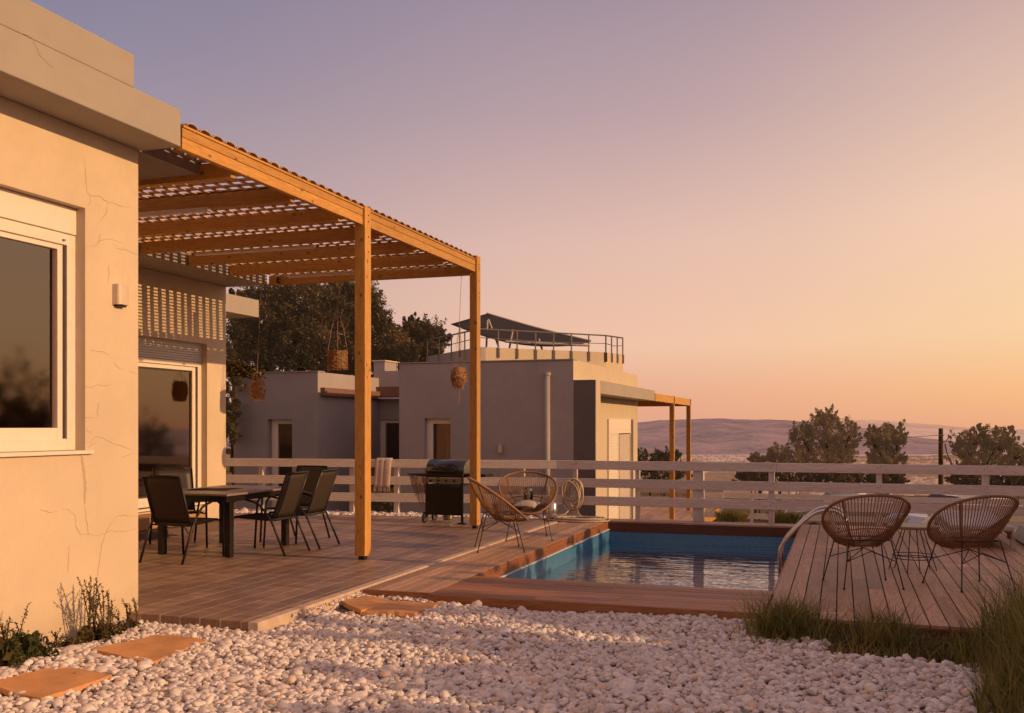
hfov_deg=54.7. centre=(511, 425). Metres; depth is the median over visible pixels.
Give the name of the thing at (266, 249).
tube light
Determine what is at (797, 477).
shrub
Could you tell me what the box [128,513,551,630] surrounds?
terrace
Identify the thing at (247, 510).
gravel edging
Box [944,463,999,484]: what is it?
shrub
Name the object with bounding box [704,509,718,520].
deck kerb
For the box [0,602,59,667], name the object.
weed
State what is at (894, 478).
shrub
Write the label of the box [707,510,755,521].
grass tuft
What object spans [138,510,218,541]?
door step
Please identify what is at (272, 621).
kerb
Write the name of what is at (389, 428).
window
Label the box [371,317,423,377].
evergreen tree
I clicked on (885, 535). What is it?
cord chair
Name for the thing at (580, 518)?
garden hose
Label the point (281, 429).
window
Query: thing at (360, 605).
paving slab
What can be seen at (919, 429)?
hills
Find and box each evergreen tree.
[226,282,354,372]
[228,287,256,471]
[306,280,409,375]
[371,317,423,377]
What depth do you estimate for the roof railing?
30.29 m
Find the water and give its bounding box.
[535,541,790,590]
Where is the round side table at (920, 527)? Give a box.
[887,523,938,573]
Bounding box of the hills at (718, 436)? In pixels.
[226,418,977,454]
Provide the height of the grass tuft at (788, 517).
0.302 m
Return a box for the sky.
[30,0,1023,429]
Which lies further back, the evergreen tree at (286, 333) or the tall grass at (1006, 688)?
the evergreen tree at (286, 333)
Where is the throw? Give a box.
[373,458,393,491]
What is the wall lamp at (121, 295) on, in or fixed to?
attached to the villa at (106, 404)
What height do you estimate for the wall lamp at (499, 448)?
0.180 m
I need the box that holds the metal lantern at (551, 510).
[546,497,556,519]
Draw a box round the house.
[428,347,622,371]
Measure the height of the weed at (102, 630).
0.536 m
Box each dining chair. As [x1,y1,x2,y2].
[139,475,224,564]
[149,467,207,547]
[234,471,309,556]
[259,465,329,543]
[263,468,339,549]
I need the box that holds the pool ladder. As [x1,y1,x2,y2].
[777,505,849,577]
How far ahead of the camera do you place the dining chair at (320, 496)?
12.25 m
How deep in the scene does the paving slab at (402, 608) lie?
8.37 m
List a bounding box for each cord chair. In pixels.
[467,477,528,552]
[498,471,557,540]
[821,494,910,589]
[922,495,1018,592]
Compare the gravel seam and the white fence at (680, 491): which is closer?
the gravel seam
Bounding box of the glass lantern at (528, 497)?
[524,487,532,499]
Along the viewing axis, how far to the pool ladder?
11.15 m
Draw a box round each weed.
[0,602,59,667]
[48,628,84,647]
[76,575,122,643]
[109,597,140,630]
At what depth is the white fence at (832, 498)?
27.14 m
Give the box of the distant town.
[637,455,1017,495]
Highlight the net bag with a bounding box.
[409,475,424,506]
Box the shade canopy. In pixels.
[451,312,590,356]
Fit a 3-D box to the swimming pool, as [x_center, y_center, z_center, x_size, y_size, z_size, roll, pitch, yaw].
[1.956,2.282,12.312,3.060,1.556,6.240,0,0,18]
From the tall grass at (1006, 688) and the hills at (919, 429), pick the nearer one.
the tall grass at (1006, 688)
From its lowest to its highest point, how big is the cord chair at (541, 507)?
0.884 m
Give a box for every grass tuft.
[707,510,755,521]
[765,511,805,523]
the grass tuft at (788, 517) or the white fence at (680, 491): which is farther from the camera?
the white fence at (680, 491)
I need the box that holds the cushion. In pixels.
[513,500,539,507]
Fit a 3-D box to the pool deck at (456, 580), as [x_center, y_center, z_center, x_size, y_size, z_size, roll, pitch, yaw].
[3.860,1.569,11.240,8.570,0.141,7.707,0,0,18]
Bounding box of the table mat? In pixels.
[187,488,242,490]
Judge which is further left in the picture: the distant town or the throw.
the throw
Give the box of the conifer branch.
[226,359,267,381]
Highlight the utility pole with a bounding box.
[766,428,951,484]
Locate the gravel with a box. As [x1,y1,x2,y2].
[0,593,1022,712]
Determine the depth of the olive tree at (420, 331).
36.66 m
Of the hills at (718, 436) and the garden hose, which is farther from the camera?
the hills at (718, 436)
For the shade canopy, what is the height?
1.749 m
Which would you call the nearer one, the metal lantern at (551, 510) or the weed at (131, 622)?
the weed at (131, 622)
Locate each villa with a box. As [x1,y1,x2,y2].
[0,0,266,643]
[235,359,654,518]
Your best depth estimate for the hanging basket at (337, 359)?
14.92 m
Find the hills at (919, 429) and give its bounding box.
[836,420,1023,438]
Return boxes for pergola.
[138,123,479,559]
[637,393,690,519]
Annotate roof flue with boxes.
[372,360,397,377]
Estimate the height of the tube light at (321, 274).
0.040 m
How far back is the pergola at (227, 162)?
11.13 m
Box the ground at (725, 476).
[226,452,1023,540]
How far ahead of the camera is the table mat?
11.89 m
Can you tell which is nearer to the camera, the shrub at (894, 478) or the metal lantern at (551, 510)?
the metal lantern at (551, 510)
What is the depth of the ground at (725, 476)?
2114.84 m
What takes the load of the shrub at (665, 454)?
on the ground at (725, 476)
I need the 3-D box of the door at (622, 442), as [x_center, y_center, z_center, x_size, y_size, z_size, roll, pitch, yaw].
[2.830,1.412,26.014,0.050,3.176,2.740,0,0,18]
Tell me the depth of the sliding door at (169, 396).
14.53 m
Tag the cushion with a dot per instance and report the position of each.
(531, 504)
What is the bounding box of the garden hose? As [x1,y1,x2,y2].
[544,478,609,522]
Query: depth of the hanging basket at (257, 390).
15.39 m
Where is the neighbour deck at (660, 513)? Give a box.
[640,507,716,520]
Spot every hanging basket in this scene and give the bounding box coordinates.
[249,291,265,400]
[327,283,347,372]
[450,276,467,404]
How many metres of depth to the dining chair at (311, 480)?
13.29 m
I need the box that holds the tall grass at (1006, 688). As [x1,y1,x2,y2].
[939,559,1023,712]
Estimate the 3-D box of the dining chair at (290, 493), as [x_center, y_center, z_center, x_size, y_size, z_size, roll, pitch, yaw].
[-2.867,1.020,11.745,0.812,0.970,0.577,0,0,18]
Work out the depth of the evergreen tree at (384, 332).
33.55 m
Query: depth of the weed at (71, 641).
7.05 m
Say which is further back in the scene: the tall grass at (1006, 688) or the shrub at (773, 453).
the shrub at (773, 453)
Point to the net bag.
(412, 478)
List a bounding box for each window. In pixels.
[0,188,93,456]
[271,419,291,506]
[381,420,398,507]
[427,418,449,458]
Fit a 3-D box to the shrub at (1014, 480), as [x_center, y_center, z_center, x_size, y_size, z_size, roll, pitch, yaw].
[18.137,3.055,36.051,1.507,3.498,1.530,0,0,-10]
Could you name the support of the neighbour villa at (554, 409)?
on the ground at (725, 476)
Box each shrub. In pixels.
[226,348,245,508]
[375,485,401,512]
[637,447,663,495]
[640,470,692,495]
[653,445,682,477]
[732,472,767,522]
[746,451,767,519]
[766,442,794,511]
[775,472,823,500]
[812,461,865,482]
[857,473,910,494]
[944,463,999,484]
[990,463,1023,498]
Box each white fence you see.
[226,458,1023,526]
[640,488,722,498]
[691,492,1023,526]
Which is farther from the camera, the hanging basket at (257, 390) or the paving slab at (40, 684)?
the hanging basket at (257, 390)
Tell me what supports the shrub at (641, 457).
on the ground at (725, 476)
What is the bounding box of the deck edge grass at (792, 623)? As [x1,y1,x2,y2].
[715,580,995,663]
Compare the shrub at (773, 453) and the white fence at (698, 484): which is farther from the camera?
the shrub at (773, 453)
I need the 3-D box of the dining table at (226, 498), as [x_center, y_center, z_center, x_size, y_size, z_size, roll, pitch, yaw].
[-3.472,1.135,12.010,1.070,0.730,1.500,0,0,18]
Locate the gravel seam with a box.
[292,531,531,616]
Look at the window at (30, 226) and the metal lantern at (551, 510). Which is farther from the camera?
the metal lantern at (551, 510)
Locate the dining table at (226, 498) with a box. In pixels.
[158,485,288,557]
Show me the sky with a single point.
(777, 209)
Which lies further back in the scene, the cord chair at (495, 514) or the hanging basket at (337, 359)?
the hanging basket at (337, 359)
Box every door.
[138,336,207,511]
[607,430,630,518]
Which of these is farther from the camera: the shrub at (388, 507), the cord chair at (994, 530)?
the shrub at (388, 507)
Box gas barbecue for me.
[408,459,492,524]
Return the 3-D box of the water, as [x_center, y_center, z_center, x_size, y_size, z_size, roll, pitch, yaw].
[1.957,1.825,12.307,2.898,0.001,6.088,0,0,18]
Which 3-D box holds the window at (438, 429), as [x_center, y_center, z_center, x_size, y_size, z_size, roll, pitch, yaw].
[-1.252,0.915,22.991,1.838,2.370,0.800,0,0,18]
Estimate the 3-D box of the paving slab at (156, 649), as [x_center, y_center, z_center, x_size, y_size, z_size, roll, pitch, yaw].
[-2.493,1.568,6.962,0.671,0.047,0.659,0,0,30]
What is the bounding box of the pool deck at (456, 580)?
[363,518,1023,637]
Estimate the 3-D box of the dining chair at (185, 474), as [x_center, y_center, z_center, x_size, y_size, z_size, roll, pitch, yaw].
[-4.185,1.020,12.397,0.577,0.970,0.811,0,0,-29]
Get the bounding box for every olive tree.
[397,312,452,361]
[785,403,862,482]
[862,419,908,493]
[943,422,1023,480]
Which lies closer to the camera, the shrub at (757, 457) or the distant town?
the shrub at (757, 457)
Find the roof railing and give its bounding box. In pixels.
[426,328,623,363]
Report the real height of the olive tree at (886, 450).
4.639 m
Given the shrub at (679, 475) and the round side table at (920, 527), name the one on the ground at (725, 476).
the shrub at (679, 475)
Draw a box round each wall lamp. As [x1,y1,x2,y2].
[113,283,128,307]
[498,445,501,452]
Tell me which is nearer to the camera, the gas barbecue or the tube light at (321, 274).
the tube light at (321, 274)
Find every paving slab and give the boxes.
[0,666,111,699]
[91,633,206,665]
[342,596,391,614]
[362,600,440,616]
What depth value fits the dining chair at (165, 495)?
10.88 m
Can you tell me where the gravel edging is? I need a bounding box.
[234,507,571,517]
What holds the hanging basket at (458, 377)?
hanging from the pergola at (227, 162)
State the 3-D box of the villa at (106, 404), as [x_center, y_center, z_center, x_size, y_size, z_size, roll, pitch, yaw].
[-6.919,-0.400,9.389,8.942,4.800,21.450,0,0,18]
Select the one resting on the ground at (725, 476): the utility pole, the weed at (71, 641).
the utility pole
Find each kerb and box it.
[248,521,558,631]
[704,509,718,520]
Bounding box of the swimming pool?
[474,522,799,596]
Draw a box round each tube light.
[138,207,210,217]
[195,245,313,255]
[287,271,371,277]
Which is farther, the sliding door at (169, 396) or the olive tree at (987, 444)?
the olive tree at (987, 444)
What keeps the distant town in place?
on the ground at (725, 476)
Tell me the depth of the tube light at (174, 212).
10.05 m
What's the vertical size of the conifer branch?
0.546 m
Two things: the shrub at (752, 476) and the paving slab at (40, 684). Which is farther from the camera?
the shrub at (752, 476)
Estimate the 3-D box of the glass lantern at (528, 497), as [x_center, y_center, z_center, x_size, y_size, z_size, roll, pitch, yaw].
[0.220,0.910,13.269,0.124,0.180,0.124,0,0,18]
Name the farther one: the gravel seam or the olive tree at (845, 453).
the olive tree at (845, 453)
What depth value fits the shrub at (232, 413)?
23.89 m
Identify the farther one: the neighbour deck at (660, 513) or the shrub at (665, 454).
the shrub at (665, 454)
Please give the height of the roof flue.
1.220 m

